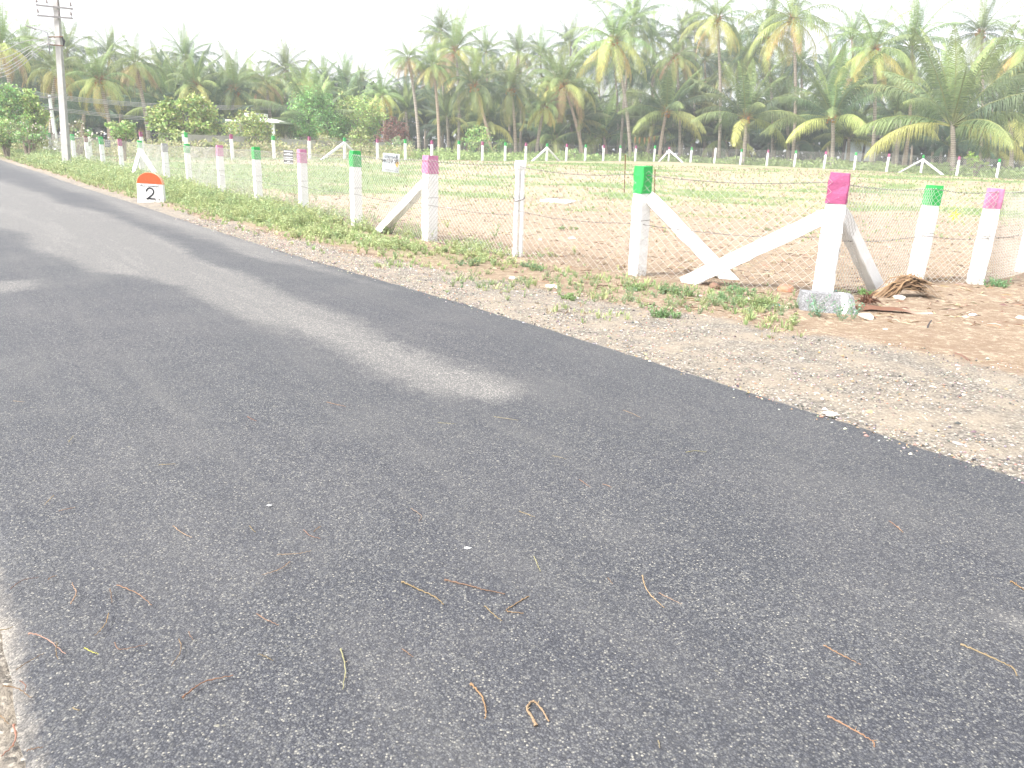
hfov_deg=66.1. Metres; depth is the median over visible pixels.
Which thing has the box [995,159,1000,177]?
fence post
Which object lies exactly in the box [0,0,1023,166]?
sky
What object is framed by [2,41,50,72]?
service cable
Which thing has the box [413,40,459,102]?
coconut palm
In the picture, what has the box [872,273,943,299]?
palm litter
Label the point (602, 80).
coconut palm
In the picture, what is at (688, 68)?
coconut palm
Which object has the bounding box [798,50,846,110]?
coconut palm
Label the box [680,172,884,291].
fence post
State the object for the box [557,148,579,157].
sapling
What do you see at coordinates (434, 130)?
coconut palm
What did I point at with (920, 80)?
coconut palm
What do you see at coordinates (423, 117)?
coconut palm
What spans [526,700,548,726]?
twig
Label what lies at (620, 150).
fence post
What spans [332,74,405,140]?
coconut palm
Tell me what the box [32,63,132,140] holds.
coconut palm
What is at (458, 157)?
fence post
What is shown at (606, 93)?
coconut palm
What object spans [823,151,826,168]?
fence post
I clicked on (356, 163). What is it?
fence post
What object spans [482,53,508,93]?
coconut palm
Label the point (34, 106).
roadside tree
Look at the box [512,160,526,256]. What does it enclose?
pipe post
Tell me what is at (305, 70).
coconut palm
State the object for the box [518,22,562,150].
coconut palm
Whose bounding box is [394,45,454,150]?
coconut palm
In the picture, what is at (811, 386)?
gravel
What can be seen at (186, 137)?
fence post
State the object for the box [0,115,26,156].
round shrub
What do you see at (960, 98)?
coconut palm
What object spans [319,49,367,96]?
coconut palm
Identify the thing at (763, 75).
coconut palm
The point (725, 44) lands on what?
coconut palm
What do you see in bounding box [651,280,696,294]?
weed plant
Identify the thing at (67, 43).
coconut palm
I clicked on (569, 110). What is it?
coconut palm
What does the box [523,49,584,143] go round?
coconut palm
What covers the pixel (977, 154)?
coconut palm
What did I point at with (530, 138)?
coconut palm
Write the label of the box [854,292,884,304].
root clump
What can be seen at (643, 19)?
coconut palm
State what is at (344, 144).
fence post
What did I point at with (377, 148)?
fence post
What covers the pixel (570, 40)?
coconut palm
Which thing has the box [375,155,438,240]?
fence post
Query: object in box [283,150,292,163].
notice board
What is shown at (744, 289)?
weed plant
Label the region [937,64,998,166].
coconut palm
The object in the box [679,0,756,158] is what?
coconut palm
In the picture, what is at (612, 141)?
coconut palm
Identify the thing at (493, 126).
coconut palm
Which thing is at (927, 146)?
coconut palm
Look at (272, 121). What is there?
shelter
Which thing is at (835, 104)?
coconut palm
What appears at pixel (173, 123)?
leafy tree
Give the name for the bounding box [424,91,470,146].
coconut palm
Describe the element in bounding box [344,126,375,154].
round shrub
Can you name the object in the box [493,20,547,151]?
coconut palm
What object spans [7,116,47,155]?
flowering shrub
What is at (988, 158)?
coconut palm
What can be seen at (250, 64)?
coconut palm
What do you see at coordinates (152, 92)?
coconut palm
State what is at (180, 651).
twig
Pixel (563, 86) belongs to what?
coconut palm
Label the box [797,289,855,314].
stone block
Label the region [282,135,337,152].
grass clump
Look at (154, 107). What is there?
power line
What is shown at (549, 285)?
stone
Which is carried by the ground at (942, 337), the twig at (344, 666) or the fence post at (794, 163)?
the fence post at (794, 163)
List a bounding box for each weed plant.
[454,258,481,265]
[519,261,535,266]
[526,262,543,270]
[558,293,575,300]
[625,282,651,290]
[647,304,681,318]
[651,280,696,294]
[714,290,748,303]
[723,281,755,294]
[735,294,774,308]
[805,294,864,320]
[857,286,873,294]
[982,275,1010,287]
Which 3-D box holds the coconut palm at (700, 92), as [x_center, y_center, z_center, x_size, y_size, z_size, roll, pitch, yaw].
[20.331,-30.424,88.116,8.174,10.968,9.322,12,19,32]
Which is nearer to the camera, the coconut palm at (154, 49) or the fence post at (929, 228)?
the fence post at (929, 228)
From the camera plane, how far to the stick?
6.81 m
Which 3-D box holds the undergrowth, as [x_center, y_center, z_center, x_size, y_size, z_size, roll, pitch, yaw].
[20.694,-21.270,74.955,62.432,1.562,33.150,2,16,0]
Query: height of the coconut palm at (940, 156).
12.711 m
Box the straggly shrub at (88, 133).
[69,120,108,155]
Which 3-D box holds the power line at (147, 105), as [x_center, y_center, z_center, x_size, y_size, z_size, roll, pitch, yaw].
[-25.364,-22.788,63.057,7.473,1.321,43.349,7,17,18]
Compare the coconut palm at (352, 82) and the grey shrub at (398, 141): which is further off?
the coconut palm at (352, 82)
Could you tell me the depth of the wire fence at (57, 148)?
37.41 m
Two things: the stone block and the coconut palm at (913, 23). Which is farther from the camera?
the coconut palm at (913, 23)
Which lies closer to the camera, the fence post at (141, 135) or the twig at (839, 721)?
the twig at (839, 721)
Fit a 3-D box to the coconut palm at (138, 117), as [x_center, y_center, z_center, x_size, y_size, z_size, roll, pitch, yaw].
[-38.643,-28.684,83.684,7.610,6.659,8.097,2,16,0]
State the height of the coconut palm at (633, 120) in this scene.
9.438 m
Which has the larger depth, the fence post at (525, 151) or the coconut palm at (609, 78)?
the coconut palm at (609, 78)
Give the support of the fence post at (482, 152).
on the ground at (942, 337)
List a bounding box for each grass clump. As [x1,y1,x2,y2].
[179,138,227,150]
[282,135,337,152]
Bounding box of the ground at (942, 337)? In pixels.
[0,141,1023,767]
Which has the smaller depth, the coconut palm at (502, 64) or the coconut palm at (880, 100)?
the coconut palm at (502, 64)
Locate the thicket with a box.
[4,70,1023,168]
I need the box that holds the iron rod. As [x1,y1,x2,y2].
[624,155,625,192]
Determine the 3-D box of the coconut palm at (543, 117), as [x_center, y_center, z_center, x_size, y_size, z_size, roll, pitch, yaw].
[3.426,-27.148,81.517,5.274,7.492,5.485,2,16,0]
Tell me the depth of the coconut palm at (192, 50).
72.32 m
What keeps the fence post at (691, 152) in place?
on the ground at (942, 337)
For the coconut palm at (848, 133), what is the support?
on the ground at (942, 337)
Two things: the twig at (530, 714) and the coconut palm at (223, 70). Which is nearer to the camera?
the twig at (530, 714)
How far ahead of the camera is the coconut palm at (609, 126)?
88.14 m
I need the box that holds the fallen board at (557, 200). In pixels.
[540,198,575,202]
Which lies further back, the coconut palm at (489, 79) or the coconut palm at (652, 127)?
the coconut palm at (489, 79)
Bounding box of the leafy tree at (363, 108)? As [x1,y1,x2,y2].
[329,87,390,140]
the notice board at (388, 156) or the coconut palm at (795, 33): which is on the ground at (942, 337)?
the coconut palm at (795, 33)
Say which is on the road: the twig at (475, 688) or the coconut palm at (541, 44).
the twig at (475, 688)
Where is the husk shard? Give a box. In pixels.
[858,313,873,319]
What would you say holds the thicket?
on the ground at (942, 337)
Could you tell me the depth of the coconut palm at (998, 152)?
93.40 m
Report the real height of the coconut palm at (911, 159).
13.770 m
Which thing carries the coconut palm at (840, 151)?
on the ground at (942, 337)
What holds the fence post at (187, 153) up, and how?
on the ground at (942, 337)
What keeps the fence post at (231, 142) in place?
on the ground at (942, 337)
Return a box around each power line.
[0,83,349,105]
[0,86,290,108]
[0,88,298,109]
[3,85,206,106]
[44,106,277,119]
[45,109,332,121]
[48,108,346,120]
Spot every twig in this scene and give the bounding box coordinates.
[0,724,17,756]
[2,685,31,697]
[28,632,65,653]
[114,642,147,649]
[116,585,150,604]
[171,638,181,665]
[181,675,232,698]
[340,648,346,688]
[401,581,443,604]
[444,579,504,594]
[469,682,486,718]
[505,596,528,613]
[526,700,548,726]
[642,575,664,607]
[823,645,860,664]
[827,715,876,746]
[960,643,1017,675]
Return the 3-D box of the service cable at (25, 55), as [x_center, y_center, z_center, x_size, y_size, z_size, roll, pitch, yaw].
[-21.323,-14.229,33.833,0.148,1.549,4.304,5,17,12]
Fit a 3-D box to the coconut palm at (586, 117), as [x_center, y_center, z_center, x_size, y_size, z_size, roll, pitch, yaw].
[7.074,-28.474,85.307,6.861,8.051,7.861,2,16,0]
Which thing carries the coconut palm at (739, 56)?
on the ground at (942, 337)
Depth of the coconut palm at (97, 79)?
61.76 m
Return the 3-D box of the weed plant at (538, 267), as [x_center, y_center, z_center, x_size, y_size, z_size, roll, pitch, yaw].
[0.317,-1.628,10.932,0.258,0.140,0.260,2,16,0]
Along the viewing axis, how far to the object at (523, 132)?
98.72 m
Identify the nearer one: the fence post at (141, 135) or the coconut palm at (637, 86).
the fence post at (141, 135)
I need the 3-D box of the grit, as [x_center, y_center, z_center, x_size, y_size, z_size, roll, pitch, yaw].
[-1.727,-0.278,6.281,4.723,0.002,14.491,-10,20,-35]
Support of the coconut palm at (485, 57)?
on the ground at (942, 337)
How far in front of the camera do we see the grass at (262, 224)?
28.43 m
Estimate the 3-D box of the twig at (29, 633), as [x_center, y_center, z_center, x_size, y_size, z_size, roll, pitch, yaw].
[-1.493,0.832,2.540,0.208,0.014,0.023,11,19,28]
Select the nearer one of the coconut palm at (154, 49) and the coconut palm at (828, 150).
the coconut palm at (154, 49)
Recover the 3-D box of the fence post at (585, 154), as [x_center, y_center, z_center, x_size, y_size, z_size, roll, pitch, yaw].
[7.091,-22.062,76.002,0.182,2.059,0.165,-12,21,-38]
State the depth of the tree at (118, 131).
44.83 m
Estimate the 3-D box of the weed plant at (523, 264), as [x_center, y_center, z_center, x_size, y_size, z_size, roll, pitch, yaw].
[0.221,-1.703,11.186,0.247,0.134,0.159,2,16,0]
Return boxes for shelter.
[225,113,292,136]
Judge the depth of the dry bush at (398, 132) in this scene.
70.41 m
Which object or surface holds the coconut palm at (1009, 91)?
on the ground at (942, 337)
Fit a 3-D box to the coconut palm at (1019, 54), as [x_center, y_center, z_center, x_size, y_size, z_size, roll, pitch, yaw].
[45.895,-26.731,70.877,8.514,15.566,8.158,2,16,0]
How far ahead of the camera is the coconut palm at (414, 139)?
96.07 m
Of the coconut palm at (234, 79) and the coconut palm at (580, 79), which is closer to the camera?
the coconut palm at (234, 79)
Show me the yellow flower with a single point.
(956, 217)
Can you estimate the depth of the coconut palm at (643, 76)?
115.47 m
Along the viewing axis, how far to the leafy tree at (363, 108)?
71.62 m
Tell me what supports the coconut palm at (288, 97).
on the ground at (942, 337)
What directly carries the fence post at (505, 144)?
on the ground at (942, 337)
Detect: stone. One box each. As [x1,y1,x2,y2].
[545,284,560,287]
[822,411,837,416]
[892,295,905,299]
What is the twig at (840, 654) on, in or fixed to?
on the road
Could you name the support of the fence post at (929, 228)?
on the ground at (942, 337)
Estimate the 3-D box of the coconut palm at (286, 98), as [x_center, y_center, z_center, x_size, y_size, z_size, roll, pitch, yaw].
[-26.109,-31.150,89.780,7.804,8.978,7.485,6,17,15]
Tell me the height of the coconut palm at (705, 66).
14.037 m
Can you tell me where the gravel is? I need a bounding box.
[174,218,1023,482]
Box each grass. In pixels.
[5,155,1023,338]
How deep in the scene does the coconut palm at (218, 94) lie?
69.58 m
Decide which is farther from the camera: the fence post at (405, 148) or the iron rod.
the fence post at (405, 148)
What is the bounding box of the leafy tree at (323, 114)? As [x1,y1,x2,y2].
[286,83,356,140]
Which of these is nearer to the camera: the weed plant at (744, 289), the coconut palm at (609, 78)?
the weed plant at (744, 289)
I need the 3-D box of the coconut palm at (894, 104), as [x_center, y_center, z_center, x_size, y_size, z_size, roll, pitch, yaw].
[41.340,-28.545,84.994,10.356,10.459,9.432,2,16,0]
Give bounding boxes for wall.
[181,134,384,155]
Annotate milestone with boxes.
[137,172,165,202]
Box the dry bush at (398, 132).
[374,115,410,146]
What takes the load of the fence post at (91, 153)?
on the ground at (942, 337)
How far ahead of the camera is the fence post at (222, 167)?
23.10 m
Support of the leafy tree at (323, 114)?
on the ground at (942, 337)
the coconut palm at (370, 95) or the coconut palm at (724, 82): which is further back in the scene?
the coconut palm at (724, 82)
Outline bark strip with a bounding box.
[855,304,932,313]
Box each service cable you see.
[0,38,48,51]
[0,43,50,77]
[1,39,49,58]
[1,41,49,68]
[2,40,50,65]
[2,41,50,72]
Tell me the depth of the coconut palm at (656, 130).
96.83 m
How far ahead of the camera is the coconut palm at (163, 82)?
71.13 m
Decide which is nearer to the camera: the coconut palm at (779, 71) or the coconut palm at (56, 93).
the coconut palm at (56, 93)
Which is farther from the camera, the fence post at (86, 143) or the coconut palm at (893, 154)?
the coconut palm at (893, 154)
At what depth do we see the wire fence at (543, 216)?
10.38 m
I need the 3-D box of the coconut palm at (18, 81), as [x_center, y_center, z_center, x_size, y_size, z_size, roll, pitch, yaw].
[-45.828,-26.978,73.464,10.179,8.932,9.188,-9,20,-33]
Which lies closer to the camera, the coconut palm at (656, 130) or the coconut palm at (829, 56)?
the coconut palm at (656, 130)
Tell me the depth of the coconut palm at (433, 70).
74.45 m
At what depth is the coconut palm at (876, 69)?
111.71 m
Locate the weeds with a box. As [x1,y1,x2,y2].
[10,148,850,325]
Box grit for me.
[9,269,994,760]
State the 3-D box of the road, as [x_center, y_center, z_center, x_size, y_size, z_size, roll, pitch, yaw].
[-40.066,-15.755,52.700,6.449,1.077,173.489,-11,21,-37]
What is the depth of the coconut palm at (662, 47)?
97.45 m
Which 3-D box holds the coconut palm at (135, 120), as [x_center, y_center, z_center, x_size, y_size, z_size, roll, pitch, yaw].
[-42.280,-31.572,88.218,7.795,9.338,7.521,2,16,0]
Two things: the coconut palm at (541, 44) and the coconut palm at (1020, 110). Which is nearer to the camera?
the coconut palm at (1020, 110)
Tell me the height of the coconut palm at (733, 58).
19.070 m
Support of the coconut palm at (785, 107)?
on the ground at (942, 337)
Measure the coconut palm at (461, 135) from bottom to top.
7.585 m
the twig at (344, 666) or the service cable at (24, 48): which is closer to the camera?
the twig at (344, 666)
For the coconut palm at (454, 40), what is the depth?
81.11 m
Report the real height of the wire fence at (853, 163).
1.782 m
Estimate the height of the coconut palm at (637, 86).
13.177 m
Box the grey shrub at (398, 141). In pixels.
[379,136,414,152]
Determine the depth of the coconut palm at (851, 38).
89.78 m
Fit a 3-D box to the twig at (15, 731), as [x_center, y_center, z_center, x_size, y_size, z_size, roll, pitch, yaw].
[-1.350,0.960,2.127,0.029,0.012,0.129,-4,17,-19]
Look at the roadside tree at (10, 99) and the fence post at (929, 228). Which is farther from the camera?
the roadside tree at (10, 99)
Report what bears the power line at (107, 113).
attached to the electric pole at (51, 109)
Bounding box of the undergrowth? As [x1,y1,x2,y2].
[391,146,1023,178]
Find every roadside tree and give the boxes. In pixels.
[0,82,31,148]
[14,88,52,150]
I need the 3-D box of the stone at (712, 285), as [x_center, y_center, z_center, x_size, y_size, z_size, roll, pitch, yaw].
[2.556,-1.222,9.924,0.140,0.117,0.224,2,16,0]
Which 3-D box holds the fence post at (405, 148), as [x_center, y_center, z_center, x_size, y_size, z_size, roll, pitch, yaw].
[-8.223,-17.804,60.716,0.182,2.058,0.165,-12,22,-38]
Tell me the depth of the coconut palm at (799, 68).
88.96 m
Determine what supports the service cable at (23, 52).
attached to the electric pole at (63, 111)
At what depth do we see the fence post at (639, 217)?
10.56 m
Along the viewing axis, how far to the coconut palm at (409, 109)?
93.81 m
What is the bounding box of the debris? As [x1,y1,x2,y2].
[237,181,1023,327]
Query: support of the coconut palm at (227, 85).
on the ground at (942, 337)
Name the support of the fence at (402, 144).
on the ground at (942, 337)
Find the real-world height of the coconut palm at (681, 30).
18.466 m
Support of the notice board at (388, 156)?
attached to the wire fence at (151, 149)
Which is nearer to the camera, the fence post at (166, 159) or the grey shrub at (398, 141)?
the fence post at (166, 159)
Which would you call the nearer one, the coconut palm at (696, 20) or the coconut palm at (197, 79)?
the coconut palm at (197, 79)
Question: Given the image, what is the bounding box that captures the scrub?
[0,136,419,158]
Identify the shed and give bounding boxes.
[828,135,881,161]
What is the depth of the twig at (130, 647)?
2.53 m
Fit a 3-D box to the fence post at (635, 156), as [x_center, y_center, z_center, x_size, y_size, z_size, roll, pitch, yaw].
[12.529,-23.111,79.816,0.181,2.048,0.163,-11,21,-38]
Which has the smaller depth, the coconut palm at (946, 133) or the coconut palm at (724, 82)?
the coconut palm at (946, 133)
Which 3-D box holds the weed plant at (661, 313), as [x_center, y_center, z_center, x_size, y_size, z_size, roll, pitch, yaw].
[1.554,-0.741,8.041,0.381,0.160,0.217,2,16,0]
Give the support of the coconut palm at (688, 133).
on the ground at (942, 337)
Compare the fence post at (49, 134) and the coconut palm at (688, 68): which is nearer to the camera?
the fence post at (49, 134)
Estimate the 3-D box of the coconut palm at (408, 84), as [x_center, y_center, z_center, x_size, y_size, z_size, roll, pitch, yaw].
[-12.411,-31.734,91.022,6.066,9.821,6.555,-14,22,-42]
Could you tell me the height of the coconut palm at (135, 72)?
9.315 m
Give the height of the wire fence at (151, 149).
1.480 m
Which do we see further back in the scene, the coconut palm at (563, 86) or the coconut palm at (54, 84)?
the coconut palm at (563, 86)
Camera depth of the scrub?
52.75 m
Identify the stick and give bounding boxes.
[954,352,970,360]
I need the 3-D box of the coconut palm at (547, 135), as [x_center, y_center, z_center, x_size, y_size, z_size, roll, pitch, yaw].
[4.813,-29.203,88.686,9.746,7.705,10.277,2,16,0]
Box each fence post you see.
[48,133,51,149]
[70,134,76,156]
[83,136,89,159]
[88,137,92,156]
[98,137,104,162]
[117,139,123,166]
[132,140,154,171]
[139,132,143,148]
[161,143,169,178]
[184,132,187,143]
[184,144,192,181]
[216,145,225,193]
[229,134,234,159]
[251,147,262,199]
[271,135,275,157]
[297,149,308,206]
[308,136,310,158]
[321,137,353,159]
[349,151,362,225]
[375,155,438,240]
[376,139,378,159]
[404,139,406,159]
[457,141,459,159]
[481,142,483,160]
[504,142,506,160]
[525,143,526,160]
[532,143,559,160]
[565,144,567,160]
[584,144,586,160]
[602,145,604,160]
[619,145,621,160]
[628,166,738,279]
[634,146,636,160]
[653,146,655,161]
[658,148,682,161]
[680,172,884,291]
[689,147,692,162]
[793,150,796,166]
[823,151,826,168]
[853,152,857,169]
[885,154,889,171]
[899,155,943,174]
[907,185,943,278]
[955,156,960,175]
[966,188,1004,284]
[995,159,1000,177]
[1014,236,1023,271]
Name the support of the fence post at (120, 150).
on the ground at (942, 337)
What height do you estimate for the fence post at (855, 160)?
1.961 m
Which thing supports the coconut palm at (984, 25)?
on the ground at (942, 337)
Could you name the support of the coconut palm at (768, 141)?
on the ground at (942, 337)
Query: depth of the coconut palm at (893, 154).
106.40 m
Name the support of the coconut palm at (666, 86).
on the ground at (942, 337)
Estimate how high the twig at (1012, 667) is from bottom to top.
0.013 m
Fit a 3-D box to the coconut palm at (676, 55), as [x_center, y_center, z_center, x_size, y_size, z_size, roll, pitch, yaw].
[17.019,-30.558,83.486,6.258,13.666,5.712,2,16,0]
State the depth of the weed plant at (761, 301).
8.67 m
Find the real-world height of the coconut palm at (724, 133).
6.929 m
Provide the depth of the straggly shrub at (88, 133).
45.91 m
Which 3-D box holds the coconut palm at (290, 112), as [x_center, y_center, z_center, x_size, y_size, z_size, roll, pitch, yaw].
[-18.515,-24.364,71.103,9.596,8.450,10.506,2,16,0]
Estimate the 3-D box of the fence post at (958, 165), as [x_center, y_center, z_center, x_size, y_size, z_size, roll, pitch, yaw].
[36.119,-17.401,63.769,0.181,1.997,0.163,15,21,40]
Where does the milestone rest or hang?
on the ground at (942, 337)
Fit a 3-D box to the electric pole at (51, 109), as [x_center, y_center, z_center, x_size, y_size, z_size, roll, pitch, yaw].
[-32.300,-18.117,55.428,1.200,4.227,0.279,2,16,0]
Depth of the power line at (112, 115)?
59.30 m
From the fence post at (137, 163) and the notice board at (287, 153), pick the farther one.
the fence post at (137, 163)
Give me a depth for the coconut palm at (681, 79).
98.08 m
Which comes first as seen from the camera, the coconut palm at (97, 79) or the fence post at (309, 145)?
the fence post at (309, 145)
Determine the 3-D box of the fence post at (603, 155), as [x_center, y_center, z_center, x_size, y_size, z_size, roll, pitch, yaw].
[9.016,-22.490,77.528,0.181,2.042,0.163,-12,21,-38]
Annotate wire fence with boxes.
[42,134,138,171]
[137,142,515,254]
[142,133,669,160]
[516,164,830,291]
[669,147,1023,178]
[834,184,1023,292]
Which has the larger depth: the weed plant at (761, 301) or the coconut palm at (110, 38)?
the coconut palm at (110, 38)
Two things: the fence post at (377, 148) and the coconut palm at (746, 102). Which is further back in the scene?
the coconut palm at (746, 102)
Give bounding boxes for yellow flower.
[949,210,960,220]
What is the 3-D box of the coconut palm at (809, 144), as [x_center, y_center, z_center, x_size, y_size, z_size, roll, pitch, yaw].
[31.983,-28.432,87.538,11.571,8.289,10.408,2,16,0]
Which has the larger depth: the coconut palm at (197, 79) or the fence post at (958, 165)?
the coconut palm at (197, 79)
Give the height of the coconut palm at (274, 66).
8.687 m
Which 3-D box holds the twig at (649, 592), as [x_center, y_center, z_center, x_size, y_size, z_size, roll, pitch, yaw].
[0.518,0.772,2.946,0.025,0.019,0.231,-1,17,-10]
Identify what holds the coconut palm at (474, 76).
on the ground at (942, 337)
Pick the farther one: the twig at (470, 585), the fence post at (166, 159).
the fence post at (166, 159)
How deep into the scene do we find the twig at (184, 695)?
2.37 m
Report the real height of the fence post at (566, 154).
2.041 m
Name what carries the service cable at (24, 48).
attached to the electric pole at (63, 111)
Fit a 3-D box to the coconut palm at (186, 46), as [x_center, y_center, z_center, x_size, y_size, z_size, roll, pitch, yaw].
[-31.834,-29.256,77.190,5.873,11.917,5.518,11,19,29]
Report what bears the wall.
on the ground at (942, 337)
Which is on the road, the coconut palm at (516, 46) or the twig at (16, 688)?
the twig at (16, 688)
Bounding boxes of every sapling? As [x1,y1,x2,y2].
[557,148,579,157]
[963,151,989,175]
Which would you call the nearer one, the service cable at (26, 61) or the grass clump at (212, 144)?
the service cable at (26, 61)
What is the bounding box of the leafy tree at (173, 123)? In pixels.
[143,91,227,149]
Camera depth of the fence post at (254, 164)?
20.42 m
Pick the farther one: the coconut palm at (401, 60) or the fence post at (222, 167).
the coconut palm at (401, 60)
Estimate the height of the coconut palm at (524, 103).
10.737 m
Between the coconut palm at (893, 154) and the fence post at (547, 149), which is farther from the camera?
the coconut palm at (893, 154)
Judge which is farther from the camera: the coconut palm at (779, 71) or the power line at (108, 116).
the coconut palm at (779, 71)
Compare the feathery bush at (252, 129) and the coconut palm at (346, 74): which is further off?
the coconut palm at (346, 74)
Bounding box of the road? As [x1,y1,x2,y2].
[0,160,1023,767]
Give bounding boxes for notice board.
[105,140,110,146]
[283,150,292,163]
[382,153,399,172]
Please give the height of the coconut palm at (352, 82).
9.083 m
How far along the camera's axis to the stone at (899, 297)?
9.55 m
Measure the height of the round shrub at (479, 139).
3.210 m
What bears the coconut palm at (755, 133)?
on the ground at (942, 337)
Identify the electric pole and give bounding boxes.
[26,0,72,162]
[40,95,58,146]
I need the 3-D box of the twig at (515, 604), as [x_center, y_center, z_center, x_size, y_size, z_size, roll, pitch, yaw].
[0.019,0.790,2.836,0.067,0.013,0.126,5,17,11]
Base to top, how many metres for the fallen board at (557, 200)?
0.095 m
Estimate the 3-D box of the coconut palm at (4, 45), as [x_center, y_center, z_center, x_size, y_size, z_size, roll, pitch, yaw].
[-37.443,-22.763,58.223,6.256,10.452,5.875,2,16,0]
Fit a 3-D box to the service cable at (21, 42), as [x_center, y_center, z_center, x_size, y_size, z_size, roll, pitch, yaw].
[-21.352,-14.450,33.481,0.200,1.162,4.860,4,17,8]
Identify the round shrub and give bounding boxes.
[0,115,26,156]
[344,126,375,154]
[461,124,493,153]
[495,138,511,156]
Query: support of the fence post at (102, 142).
on the ground at (942, 337)
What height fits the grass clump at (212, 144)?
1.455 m
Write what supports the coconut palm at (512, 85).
on the ground at (942, 337)
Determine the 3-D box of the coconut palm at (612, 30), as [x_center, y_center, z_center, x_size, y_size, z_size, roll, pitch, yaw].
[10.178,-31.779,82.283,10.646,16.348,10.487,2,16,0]
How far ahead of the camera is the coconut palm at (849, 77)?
90.26 m
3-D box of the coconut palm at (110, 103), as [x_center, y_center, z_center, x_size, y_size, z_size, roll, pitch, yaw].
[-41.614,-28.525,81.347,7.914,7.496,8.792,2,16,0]
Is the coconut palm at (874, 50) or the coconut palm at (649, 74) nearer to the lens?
the coconut palm at (874, 50)
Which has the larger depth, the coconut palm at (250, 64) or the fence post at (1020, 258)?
the coconut palm at (250, 64)
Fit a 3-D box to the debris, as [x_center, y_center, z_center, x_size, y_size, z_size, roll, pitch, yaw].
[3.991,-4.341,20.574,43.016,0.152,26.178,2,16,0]
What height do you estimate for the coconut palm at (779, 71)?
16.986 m
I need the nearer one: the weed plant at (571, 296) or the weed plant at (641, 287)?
the weed plant at (571, 296)
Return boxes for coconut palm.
[0,1,45,147]
[0,15,55,84]
[0,44,75,138]
[0,53,53,91]
[5,56,115,132]
[24,44,90,132]
[32,21,97,142]
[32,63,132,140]
[39,48,98,133]
[64,36,135,146]
[69,70,142,129]
[74,67,162,142]
[82,21,134,139]
[86,55,155,136]
[100,32,167,149]
[109,44,247,126]
[113,86,165,131]
[118,58,218,142]
[126,60,157,141]
[136,39,173,144]
[144,53,210,146]
[153,22,222,75]
[159,72,253,144]
[166,49,228,108]
[199,40,272,123]
[204,56,252,135]
[206,59,258,116]
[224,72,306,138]
[233,58,270,79]
[238,63,289,112]
[242,58,289,127]
[249,66,358,140]
[255,35,313,138]
[274,73,293,136]
[274,88,301,138]
[280,58,327,138]
[287,68,343,137]
[305,54,350,91]
[318,64,398,140]
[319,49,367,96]
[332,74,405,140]
[349,60,383,89]
[349,88,388,141]
[359,68,407,148]
[376,102,416,142]
[378,68,434,148]
[380,82,431,145]
[383,33,432,151]
[387,81,457,151]
[389,78,439,132]
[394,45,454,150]
[409,39,455,150]
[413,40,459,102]
[415,87,483,140]
[418,1,464,147]
[418,4,493,151]
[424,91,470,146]
[429,89,510,151]
[432,53,480,149]
[443,44,515,146]
[453,65,505,144]
[453,85,523,144]
[465,26,510,152]
[473,51,543,154]
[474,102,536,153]
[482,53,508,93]
[483,53,530,152]
[492,93,568,153]
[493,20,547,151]
[503,74,540,151]
[516,93,595,154]
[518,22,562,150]
[521,84,570,152]
[523,40,600,153]
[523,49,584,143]
[523,67,549,97]
[527,71,624,149]
[545,13,591,147]
[548,82,610,152]
[550,58,599,147]
[553,85,653,156]
[560,0,658,157]
[561,85,635,153]
[578,35,616,154]
[582,81,672,156]
[584,35,643,152]
[593,0,672,157]
[604,63,657,152]
[607,98,689,158]
[617,53,717,160]
[619,48,665,101]
[628,9,676,154]
[628,46,670,137]
[629,93,683,159]
[636,104,691,158]
[645,25,704,161]
[645,63,703,154]
[656,82,752,159]
[657,62,734,156]
[660,4,706,153]
[667,46,706,83]
[671,1,711,155]
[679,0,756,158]
[680,34,736,156]
[689,54,811,163]
[689,100,762,159]
[697,51,734,156]
[704,18,767,156]
[712,30,765,119]
[716,95,785,156]
[721,32,774,147]
[724,0,804,159]
[736,46,798,157]
[741,78,818,157]
[742,0,844,161]
[748,68,827,160]
[751,95,843,162]
[760,41,900,166]
[761,44,811,89]
[778,38,828,150]
[781,110,846,158]
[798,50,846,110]
[807,38,850,150]
[810,94,871,163]
[812,103,886,160]
[818,2,887,97]
[827,58,876,161]
[829,4,932,167]
[845,56,901,162]
[852,0,964,165]
[853,18,1023,174]
[856,70,945,164]
[858,46,905,102]
[868,53,933,156]
[868,90,965,166]
[876,100,944,163]
[880,90,967,165]
[885,69,933,165]
[909,110,997,167]
[917,57,970,163]
[929,105,1019,167]
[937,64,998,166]
[937,104,1023,166]
[939,0,1022,166]
[945,55,1023,168]
[964,48,1019,165]
[970,0,1023,81]
[982,120,1023,169]
[987,46,1023,167]
[990,144,1023,167]
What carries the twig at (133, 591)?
on the road
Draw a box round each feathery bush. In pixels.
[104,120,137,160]
[221,102,283,153]
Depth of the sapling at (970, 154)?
64.18 m
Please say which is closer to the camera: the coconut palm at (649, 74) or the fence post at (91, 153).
the fence post at (91, 153)

